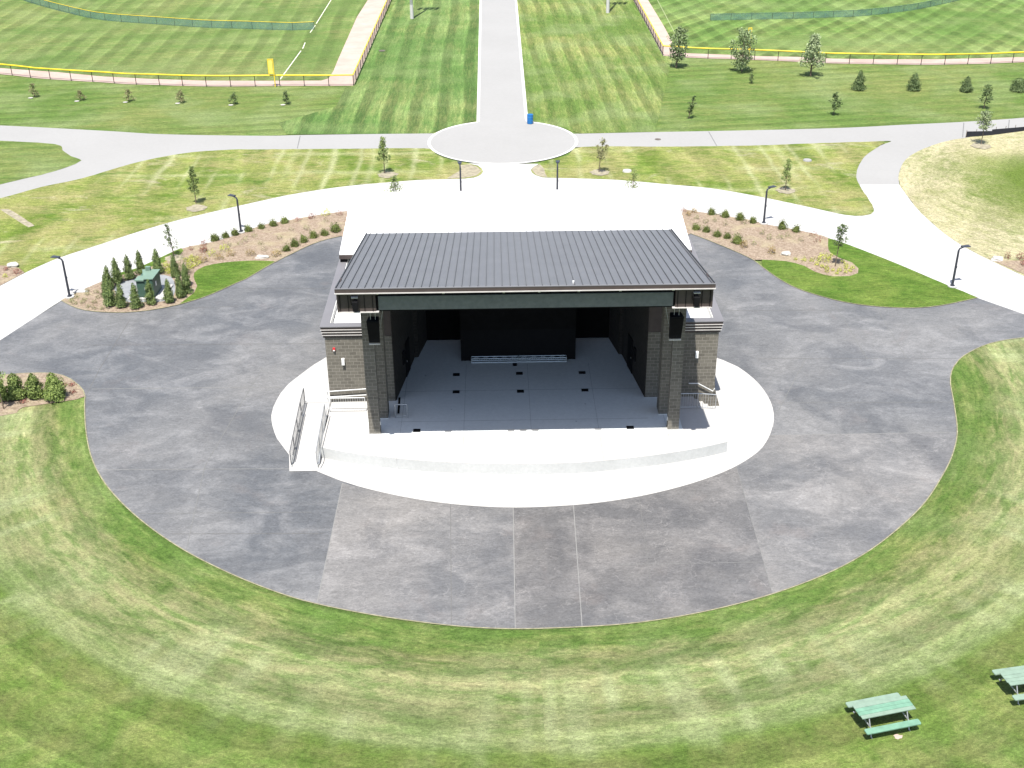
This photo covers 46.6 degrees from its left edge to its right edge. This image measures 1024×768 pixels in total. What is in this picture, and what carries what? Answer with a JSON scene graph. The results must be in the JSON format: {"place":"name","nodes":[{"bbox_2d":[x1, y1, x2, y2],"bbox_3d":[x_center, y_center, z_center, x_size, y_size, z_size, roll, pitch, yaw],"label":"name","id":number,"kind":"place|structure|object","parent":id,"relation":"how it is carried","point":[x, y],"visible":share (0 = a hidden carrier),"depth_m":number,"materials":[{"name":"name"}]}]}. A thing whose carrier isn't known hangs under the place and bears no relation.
{"place":"outdoors","nodes":[
{"label":"outdoors","id":0,"kind":"place"},
{"bbox_2d":[0,141,80,183],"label":"rough lawn","id":1,"kind":"structure","parent":0,"point":[20,160],"depth_m":110.47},
{"bbox_2d":[0,0,366,80],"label":"outfield","id":2,"kind":"structure","parent":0,"point":[33,35],"depth_m":156.07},
{"bbox_2d":[24,0,314,29],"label":"ball field fence","id":3,"kind":"object","parent":2,"relation":"on","point":[187,22],"visible":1,"depth_m":163.73,"materials":[{"name":"teal"}]},
{"bbox_2d":[0,0,390,85],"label":"warning track","id":4,"kind":"structure","parent":0,"point":[359,35],"depth_m":139.99,"materials":[{"name":"soil"}]},
{"bbox_2d":[0,63,353,85],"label":"ball field fence","id":5,"kind":"object","parent":4,"relation":"on","point":[181,75],"visible":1,"depth_m":134.17,"materials":[{"name":"yellow"}]},
{"bbox_2d":[353,0,389,76],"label":"ball field fence","id":6,"kind":"object","parent":4,"relation":"on","point":[380,15],"visible":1,"depth_m":151.41,"materials":[{"name":"yellow"}]},
{"bbox_2d":[0,125,433,197],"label":"path","id":7,"kind":"structure","parent":0,"point":[95,152],"depth_m":114.43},
{"bbox_2d":[0,148,482,285],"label":"rough lawn","id":8,"kind":"structure","parent":0,"point":[68,217],"depth_m":102.89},
{"bbox_2d":[0,266,24,284],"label":"planting bed","id":9,"kind":"object","parent":8,"relation":"on","point":[9,273],"visible":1,"depth_m":86.29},
{"bbox_2d":[0,209,33,226],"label":"bare soil","id":10,"kind":"structure","parent":8,"relation":"on","point":[19,218],"depth_m":96.77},
{"bbox_2d":[187,166,199,202],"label":"young tree","id":11,"kind":"object","parent":8,"relation":"on","point":[191,176],"visible":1,"depth_m":98.44,"materials":[{"name":"green plant"}]},
{"bbox_2d":[186,204,206,211],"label":"mulch ring","id":12,"kind":"object","parent":8,"relation":"on","point":[195,208],"visible":1,"depth_m":98.25,"materials":[{"name":"soil"}]},
{"bbox_2d":[377,171,398,177],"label":"mulch ring","id":13,"kind":"object","parent":8,"relation":"on","point":[387,174],"visible":0.91,"depth_m":105.70,"materials":[{"name":"soil"}]},
{"bbox_2d":[375,136,390,172],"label":"young tree","id":14,"kind":"object","parent":13,"relation":"on","point":[382,144],"visible":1,"depth_m":105.05,"materials":[{"name":"green plant"}]},
{"bbox_2d":[448,164,480,177],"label":"bare soil","id":15,"kind":"structure","parent":8,"relation":"on","point":[468,170],"depth_m":106.15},
{"bbox_2d":[279,0,479,133],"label":"mown lawn","id":16,"kind":"structure","parent":0,"point":[418,75],"depth_m":136.42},
{"bbox_2d":[478,0,526,126],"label":"road","id":17,"kind":"structure","parent":0,"point":[501,98],"depth_m":140.47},
{"bbox_2d":[477,0,527,121],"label":"kerb","id":18,"kind":"structure","parent":17,"relation":"on","point":[478,86],"depth_m":142.16,"materials":[{"name":"concrete"}]},
{"bbox_2d":[430,122,574,162],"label":"turning circle","id":19,"kind":"object","parent":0,"point":[473,142],"visible":1,"depth_m":113.96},
{"bbox_2d":[0,338,1023,767],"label":"lawn","id":20,"kind":"structure","parent":0,"point":[128,638],"depth_m":49.30,"materials":[{"name":"plant"}]},
{"bbox_2d":[846,693,920,738],"bbox_3d":[14.308,12.745,45.839,2.280,0.760,1.760,-7,29,-12],"label":"picnic table","id":21,"kind":"object","parent":20,"relation":"on","point":[878,706],"visible":1,"depth_m":45.58,"materials":[{"name":"green paint"}]},
{"bbox_2d":[992,665,1023,704],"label":"picnic table","id":22,"kind":"object","parent":20,"relation":"on","point":[1012,676],"visible":1,"depth_m":47.09,"materials":[{"name":"green paint"}]},
{"bbox_2d":[0,234,1023,628],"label":"plaza","id":23,"kind":"structure","parent":0,"point":[156,440],"depth_m":71.71,"materials":[{"name":"concrete"}]},
{"bbox_2d":[318,483,514,627],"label":"plaza panel","id":24,"kind":"structure","parent":23,"relation":"on","point":[389,555],"depth_m":55.37,"materials":[{"name":"concrete"}]},
{"bbox_2d":[2,233,1023,628],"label":"grass edge","id":25,"kind":"object","parent":23,"relation":"on","point":[552,627],"depth_m":57.28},
{"bbox_2d":[86,288,955,624],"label":"plaza joint","id":26,"kind":"object","parent":23,"relation":"on","point":[640,506],"visible":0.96,"depth_m":73.25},
{"bbox_2d":[135,305,906,592],"bbox_3d":[3.287,2.111,66.727,44.328,0.001,31.252,-1,28,-1],"label":"plaza saw cut","id":27,"kind":"object","parent":23,"relation":"on","point":[614,564],"visible":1,"depth_m":59.44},
{"bbox_2d":[271,358,773,507],"bbox_3d":[0.595,1.503,67.896,28.690,0.001,19.705,-1,28,-1],"label":"stage apron","id":28,"kind":"object","parent":23,"relation":"on","point":[744,408],"visible":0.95,"depth_m":61.93,"materials":[{"name":"concrete"}]},
{"bbox_2d":[290,402,330,470],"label":"access ramp","id":29,"kind":"structure","parent":28,"relation":"on","point":[304,457],"depth_m":64.53,"materials":[{"name":"concrete"}]},
{"bbox_2d":[289,388,304,464],"bbox_3d":[-11.648,2.306,64.808,0.180,1.628,5.852,-1,28,-1],"label":"ramp railing","id":30,"kind":"object","parent":29,"relation":"on","point":[297,424],"visible":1,"depth_m":64.35,"materials":[{"name":"grey metal"}]},
{"bbox_2d":[315,404,327,464],"bbox_3d":[-10.211,2.785,63.963,0.240,1.558,4.341,-1,28,-1],"label":"ramp railing","id":31,"kind":"object","parent":29,"relation":"on","point":[320,435],"visible":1,"depth_m":63.87,"materials":[{"name":"metal"}]},
{"bbox_2d":[319,188,727,474],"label":"stage pavilion","id":32,"kind":"structure","parent":28,"relation":"on","point":[593,285],"depth_m":66.16,"materials":[{"name":"concrete"}]},
{"bbox_2d":[328,397,365,411],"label":"stage railing","id":33,"kind":"object","parent":32,"relation":"on","point":[350,403],"visible":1,"depth_m":66.30,"materials":[{"name":"metal"}]},
{"bbox_2d":[350,296,357,311],"bbox_3d":[-7.548,-3.814,56.840,0.391,0.730,0.281,-1,28,-1],"label":"wall speaker","id":34,"kind":"object","parent":32,"relation":"attached to","point":[354,302],"depth_m":56.75,"materials":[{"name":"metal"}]},
{"bbox_2d":[366,311,382,344],"bbox_3d":[-6.898,-3.523,59.837,0.860,3.321,0.724,-1,28,-1],"label":"hanging speaker","id":35,"kind":"object","parent":32,"relation":"hanging from","point":[372,322],"visible":0.81,"depth_m":60.04},
{"bbox_2d":[405,336,410,376],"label":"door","id":36,"kind":"structure","parent":32,"relation":"in","point":[407,348],"depth_m":70.05,"materials":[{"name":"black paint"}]},
{"bbox_2d":[471,356,518,362],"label":"lighting truss","id":37,"kind":"object","parent":32,"relation":"on","point":[486,358],"visible":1,"depth_m":71.70,"materials":[{"name":"metal"}]},
{"bbox_2d":[519,355,566,361],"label":"lighting truss","id":38,"kind":"object","parent":32,"relation":"on","point":[546,359],"visible":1,"depth_m":71.76,"materials":[{"name":"metal"}]},
{"bbox_2d":[627,333,632,373],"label":"door","id":39,"kind":"structure","parent":32,"relation":"in","point":[630,342],"depth_m":70.21,"materials":[{"name":"black paint"}]},
{"bbox_2d":[666,305,683,340],"bbox_3d":[8.198,-3.748,60.003,0.930,3.321,0.724,-1,28,-1],"label":"hanging speaker","id":40,"kind":"object","parent":32,"relation":"hanging from","point":[675,321],"visible":0.79,"depth_m":60.18},
{"bbox_2d":[693,291,700,306],"bbox_3d":[8.829,-4.057,57.020,0.391,0.730,0.281,-1,28,-1],"label":"wall speaker","id":41,"kind":"object","parent":32,"relation":"attached to","point":[696,300],"depth_m":56.91,"materials":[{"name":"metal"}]},
{"bbox_2d":[680,393,716,408],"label":"stage railing","id":42,"kind":"object","parent":32,"relation":"on","point":[700,399],"visible":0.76,"depth_m":66.27,"materials":[{"name":"metal"}]},
{"bbox_2d":[102,387,953,627],"bbox_3d":[-1.635,5.670,60.156,49.683,0.001,19.803,4,28,8],"label":"plaza joint","id":43,"kind":"object","parent":23,"relation":"on","point":[513,510],"visible":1,"depth_m":58.10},
{"bbox_2d":[514,466,771,627],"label":"plaza panel","id":44,"kind":"structure","parent":23,"relation":"on","point":[701,530],"depth_m":55.48,"materials":[{"name":"concrete"}]},
{"bbox_2d":[737,432,955,592],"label":"plaza panel","id":45,"kind":"structure","parent":23,"relation":"on","point":[821,504],"depth_m":60.25,"materials":[{"name":"concrete"}]},
{"bbox_2d":[0,0,1023,628],"bbox_3d":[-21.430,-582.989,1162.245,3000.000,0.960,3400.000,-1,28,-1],"label":"ground","id":46,"kind":"structure","parent":0,"point":[770,96],"depth_m":127.66,"materials":[{"name":"plant"}]},
{"bbox_2d":[0,373,83,415],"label":"planting bed","id":47,"kind":"object","parent":46,"relation":"on","point":[11,406],"visible":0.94,"depth_m":69.64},
{"bbox_2d":[0,379,7,401],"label":"evergreen shrub","id":48,"kind":"object","parent":47,"relation":"on","point":[4,395],"visible":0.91,"depth_m":69.04,"materials":[{"name":"green plant"}]},
{"bbox_2d":[3,373,25,401],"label":"evergreen shrub","id":49,"kind":"object","parent":47,"relation":"on","point":[14,388],"visible":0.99,"depth_m":69.04,"materials":[{"name":"green plant"}]},
{"bbox_2d":[23,373,43,399],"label":"evergreen shrub","id":50,"kind":"object","parent":47,"relation":"on","point":[32,388],"visible":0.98,"depth_m":69.12,"materials":[{"name":"green plant"}]},
{"bbox_2d":[39,372,66,401],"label":"evergreen shrub","id":51,"kind":"object","parent":47,"relation":"on","point":[55,389],"visible":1,"depth_m":68.93,"materials":[{"name":"green plant"}]},
{"bbox_2d":[62,211,346,311],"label":"planting bed","id":52,"kind":"object","parent":46,"relation":"on","point":[267,235],"visible":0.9,"depth_m":90.27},
{"bbox_2d":[50,255,74,298],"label":"path lamp","id":53,"kind":"object","parent":52,"relation":"on","point":[69,296],"visible":1,"depth_m":81.80,"materials":[{"name":"metal"}]},
{"bbox_2d":[103,265,113,287],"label":"arborvitae","id":54,"kind":"object","parent":52,"relation":"on","point":[107,274],"visible":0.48,"depth_m":83.14,"materials":[{"name":"green plant"}]},
{"bbox_2d":[101,278,116,306],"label":"arborvitae","id":55,"kind":"object","parent":52,"relation":"on","point":[109,298],"visible":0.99,"depth_m":80.54,"materials":[{"name":"green plant"}]},
{"bbox_2d":[110,257,122,282],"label":"arborvitae","id":56,"kind":"object","parent":52,"relation":"on","point":[116,275],"visible":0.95,"depth_m":83.97,"materials":[{"name":"green plant"}]},
{"bbox_2d":[115,282,127,307],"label":"arborvitae","id":57,"kind":"object","parent":52,"relation":"on","point":[120,302],"visible":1,"depth_m":80.42,"materials":[{"name":"green plant"}]},
{"bbox_2d":[122,254,135,279],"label":"arborvitae","id":58,"kind":"object","parent":52,"relation":"on","point":[129,274],"visible":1,"depth_m":84.71,"materials":[{"name":"green plant"}]},
{"bbox_2d":[129,283,143,308],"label":"arborvitae","id":59,"kind":"object","parent":52,"relation":"on","point":[135,302],"visible":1,"depth_m":80.26,"materials":[{"name":"green plant"}]},
{"bbox_2d":[134,250,144,273],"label":"arborvitae","id":60,"kind":"object","parent":52,"relation":"on","point":[139,263],"visible":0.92,"depth_m":85.63,"materials":[{"name":"green plant"}]},
{"bbox_2d":[114,275,174,301],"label":"gravel pad","id":61,"kind":"object","parent":52,"relation":"on","point":[126,287],"visible":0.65,"depth_m":84.19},
{"bbox_2d":[128,266,172,300],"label":"transformer cabinet","id":62,"kind":"object","parent":61,"relation":"on","point":[152,276],"visible":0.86,"depth_m":82.01,"materials":[{"name":"metal"}]},
{"bbox_2d":[144,279,156,304],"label":"arborvitae","id":63,"kind":"object","parent":52,"relation":"on","point":[150,297],"visible":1,"depth_m":80.81,"materials":[{"name":"green plant"}]},
{"bbox_2d":[120,248,182,274],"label":"turf island","id":64,"kind":"structure","parent":52,"relation":"on","point":[180,250],"depth_m":88.62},
{"bbox_2d":[165,254,183,261],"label":"mulch ring","id":65,"kind":"object","parent":64,"relation":"on","point":[176,256],"visible":0.73,"depth_m":88.75,"materials":[{"name":"soil"}]},
{"bbox_2d":[162,223,179,255],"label":"young tree","id":66,"kind":"object","parent":65,"relation":"on","point":[168,233],"visible":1,"depth_m":88.19,"materials":[{"name":"green plant"}]},
{"bbox_2d":[151,248,164,272],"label":"arborvitae","id":67,"kind":"object","parent":52,"relation":"on","point":[156,261],"visible":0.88,"depth_m":85.55,"materials":[{"name":"green plant"}]},
{"bbox_2d":[161,278,174,302],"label":"arborvitae","id":68,"kind":"object","parent":52,"relation":"on","point":[168,297],"visible":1,"depth_m":81.07,"materials":[{"name":"green plant"}]},
{"bbox_2d":[169,254,180,276],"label":"arborvitae","id":69,"kind":"object","parent":52,"relation":"on","point":[174,267],"visible":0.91,"depth_m":85.09,"materials":[{"name":"green plant"}]},
{"bbox_2d":[174,272,186,297],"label":"arborvitae","id":70,"kind":"object","parent":52,"relation":"on","point":[180,292],"visible":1,"depth_m":81.77,"materials":[{"name":"green plant"}]},
{"bbox_2d":[181,269,192,293],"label":"arborvitae","id":71,"kind":"object","parent":52,"relation":"on","point":[186,283],"visible":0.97,"depth_m":82.43,"materials":[{"name":"green plant"}]},
{"bbox_2d":[180,260,274,303],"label":"turf island","id":72,"kind":"structure","parent":52,"relation":"on","point":[210,279],"depth_m":85.78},
{"bbox_2d":[267,59,275,86],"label":"foul pole","id":73,"kind":"object","parent":46,"relation":"on","point":[270,68],"visible":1,"depth_m":132.95,"materials":[{"name":"metal"}]},
{"bbox_2d":[428,122,577,163],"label":"kerb","id":74,"kind":"structure","parent":46,"relation":"on","point":[569,150],"depth_m":112.29,"materials":[{"name":"concrete"}]},
{"bbox_2d":[667,26,689,66],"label":"leafy tree","id":75,"kind":"object","parent":46,"relation":"on","point":[680,34],"visible":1,"depth_m":138.94,"materials":[{"name":"green plant"}]},
{"bbox_2d":[729,27,758,71],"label":"leafy tree","id":76,"kind":"object","parent":46,"relation":"on","point":[742,59],"visible":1,"depth_m":136.97,"materials":[{"name":"green plant"}]},
{"bbox_2d":[682,209,857,275],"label":"planting bed","id":77,"kind":"object","parent":46,"relation":"on","point":[808,248],"visible":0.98,"depth_m":90.61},
{"bbox_2d":[833,224,848,265],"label":"young tree","id":78,"kind":"object","parent":77,"relation":"on","point":[840,239],"visible":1,"depth_m":85.16,"materials":[{"name":"green plant"}]},
{"bbox_2d":[798,33,825,75],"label":"leafy tree","id":79,"kind":"object","parent":46,"relation":"on","point":[810,53],"visible":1,"depth_m":134.67,"materials":[{"name":"green plant"}]},
{"bbox_2d":[828,92,842,114],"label":"young tree","id":80,"kind":"object","parent":46,"relation":"on","point":[834,104],"visible":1,"depth_m":121.14,"materials":[{"name":"green plant"}]},
{"bbox_2d":[851,70,866,90],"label":"evergreen tree","id":81,"kind":"object","parent":46,"relation":"on","point":[858,83],"visible":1,"depth_m":130.07,"materials":[{"name":"green plant"}]},
{"bbox_2d":[762,238,975,306],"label":"turf island","id":82,"kind":"structure","parent":46,"relation":"on","point":[875,280],"depth_m":83.51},
{"bbox_2d":[906,73,921,91],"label":"evergreen tree","id":83,"kind":"object","parent":46,"relation":"on","point":[914,84],"visible":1,"depth_m":129.74,"materials":[{"name":"green plant"}]},
{"bbox_2d":[959,76,974,91],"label":"evergreen tree","id":84,"kind":"object","parent":46,"relation":"on","point":[966,85],"visible":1,"depth_m":129.13,"materials":[{"name":"green plant"}]},
{"bbox_2d":[978,84,993,106],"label":"young tree","id":85,"kind":"object","parent":46,"relation":"on","point":[988,90],"visible":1,"depth_m":122.78,"materials":[{"name":"green plant"}]},
{"bbox_2d":[1010,78,1023,92],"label":"evergreen tree","id":86,"kind":"object","parent":46,"relation":"on","point":[1017,85],"visible":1,"depth_m":129.14,"materials":[{"name":"green plant"}]},
{"bbox_2d":[0,163,1023,339],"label":"promenade","id":87,"kind":"structure","parent":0,"point":[897,226],"depth_m":93.35,"materials":[{"name":"concrete"}]},
{"bbox_2d":[227,194,244,233],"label":"path lamp","id":88,"kind":"object","parent":87,"relation":"on","point":[240,231],"visible":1,"depth_m":92.63,"materials":[{"name":"metal"}]},
{"bbox_2d":[760,185,776,224],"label":"path lamp","id":89,"kind":"object","parent":87,"relation":"on","point":[763,222],"visible":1,"depth_m":93.47,"materials":[{"name":"metal"}]},
{"bbox_2d":[947,245,970,287],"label":"path lamp","id":90,"kind":"object","parent":87,"relation":"on","point":[952,285],"visible":1,"depth_m":82.23,"materials":[{"name":"metal"}]},
{"bbox_2d":[517,0,671,132],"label":"mown lawn","id":91,"kind":"structure","parent":0,"point":[591,66],"depth_m":141.26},
{"bbox_2d":[638,0,662,50],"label":"ball field fence","id":92,"kind":"object","parent":91,"relation":"on","point":[651,25],"visible":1,"depth_m":156.97,"materials":[{"name":"yellow"}]},
{"bbox_2d":[531,141,884,215],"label":"rough lawn","id":93,"kind":"structure","parent":0,"point":[825,178],"depth_m":106.64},
{"bbox_2d":[531,164,546,176],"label":"bare soil","id":94,"kind":"structure","parent":93,"relation":"on","point":[538,170],"depth_m":106.46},
{"bbox_2d":[590,169,609,175],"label":"mulch ring","id":95,"kind":"object","parent":93,"relation":"on","point":[600,172],"visible":1,"depth_m":105.72,"materials":[{"name":"wood"}]},
{"bbox_2d":[595,137,608,171],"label":"young tree","id":96,"kind":"object","parent":95,"relation":"on","point":[600,153],"visible":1,"depth_m":104.80,"materials":[{"name":"green plant"}]},
{"bbox_2d":[776,187,794,193],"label":"mulch ring","id":97,"kind":"object","parent":93,"relation":"on","point":[786,191],"visible":1,"depth_m":101.04,"materials":[{"name":"wood"}]},
{"bbox_2d":[781,158,791,189],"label":"young tree","id":98,"kind":"object","parent":97,"relation":"on","point":[786,171],"visible":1,"depth_m":100.23,"materials":[{"name":"green plant"}]},
{"bbox_2d":[574,118,1023,184],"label":"path","id":99,"kind":"structure","parent":0,"point":[881,164],"depth_m":114.66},
{"bbox_2d":[966,126,1023,136],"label":"silt fence","id":100,"kind":"object","parent":99,"relation":"on","point":[996,131],"visible":0.96,"depth_m":114.96,"materials":[{"name":"black fabric"}]},
{"bbox_2d":[633,0,1023,64],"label":"warning track","id":101,"kind":"structure","parent":0,"point":[657,24],"depth_m":143.64,"materials":[{"name":"soil"}]},
{"bbox_2d":[662,45,1023,64],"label":"ball field fence","id":102,"kind":"object","parent":101,"relation":"on","point":[874,54],"visible":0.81,"depth_m":140.77,"materials":[{"name":"yellow"}]},
{"bbox_2d":[648,0,1023,58],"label":"outfield","id":103,"kind":"structure","parent":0,"point":[976,26],"depth_m":159.23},
{"bbox_2d":[710,0,957,19],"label":"ball field fence","id":104,"kind":"object","parent":103,"relation":"on","point":[815,14],"visible":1,"depth_m":165.19,"materials":[{"name":"teal"}]},
{"bbox_2d":[898,131,1023,275],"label":"rough lawn","id":105,"kind":"structure","parent":0,"point":[961,191],"depth_m":100.92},
{"bbox_2d":[970,143,990,148],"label":"mulch ring","id":106,"kind":"object","parent":105,"relation":"on","point":[981,146],"visible":1,"depth_m":111.92,"materials":[{"name":"wood"}]},
{"bbox_2d":[975,110,995,143],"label":"young tree","id":107,"kind":"object","parent":106,"relation":"on","point":[986,124],"visible":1,"depth_m":111.07,"materials":[{"name":"green plant"}]},
{"bbox_2d":[990,258,1023,273],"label":"planting bed","id":108,"kind":"object","parent":105,"relation":"on","point":[1016,265],"visible":1,"depth_m":86.31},
{"label":"mulch ring","id":109,"kind":"structure","parent":0,"visible":0},
{"bbox_2d":[384,175,402,191],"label":"young tree","id":110,"kind":"object","parent":109,"relation":"on","point":[394,179],"visible":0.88,"depth_m":97.52,"materials":[{"name":"green plant"}]},
{"label":"mulch ring","id":111,"kind":"structure","parent":0,"visible":0},
{"bbox_2d":[625,169,643,188],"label":"young tree","id":112,"kind":"object","parent":111,"relation":"on","point":[633,177],"visible":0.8,"depth_m":97.18,"materials":[{"name":"green plant"}]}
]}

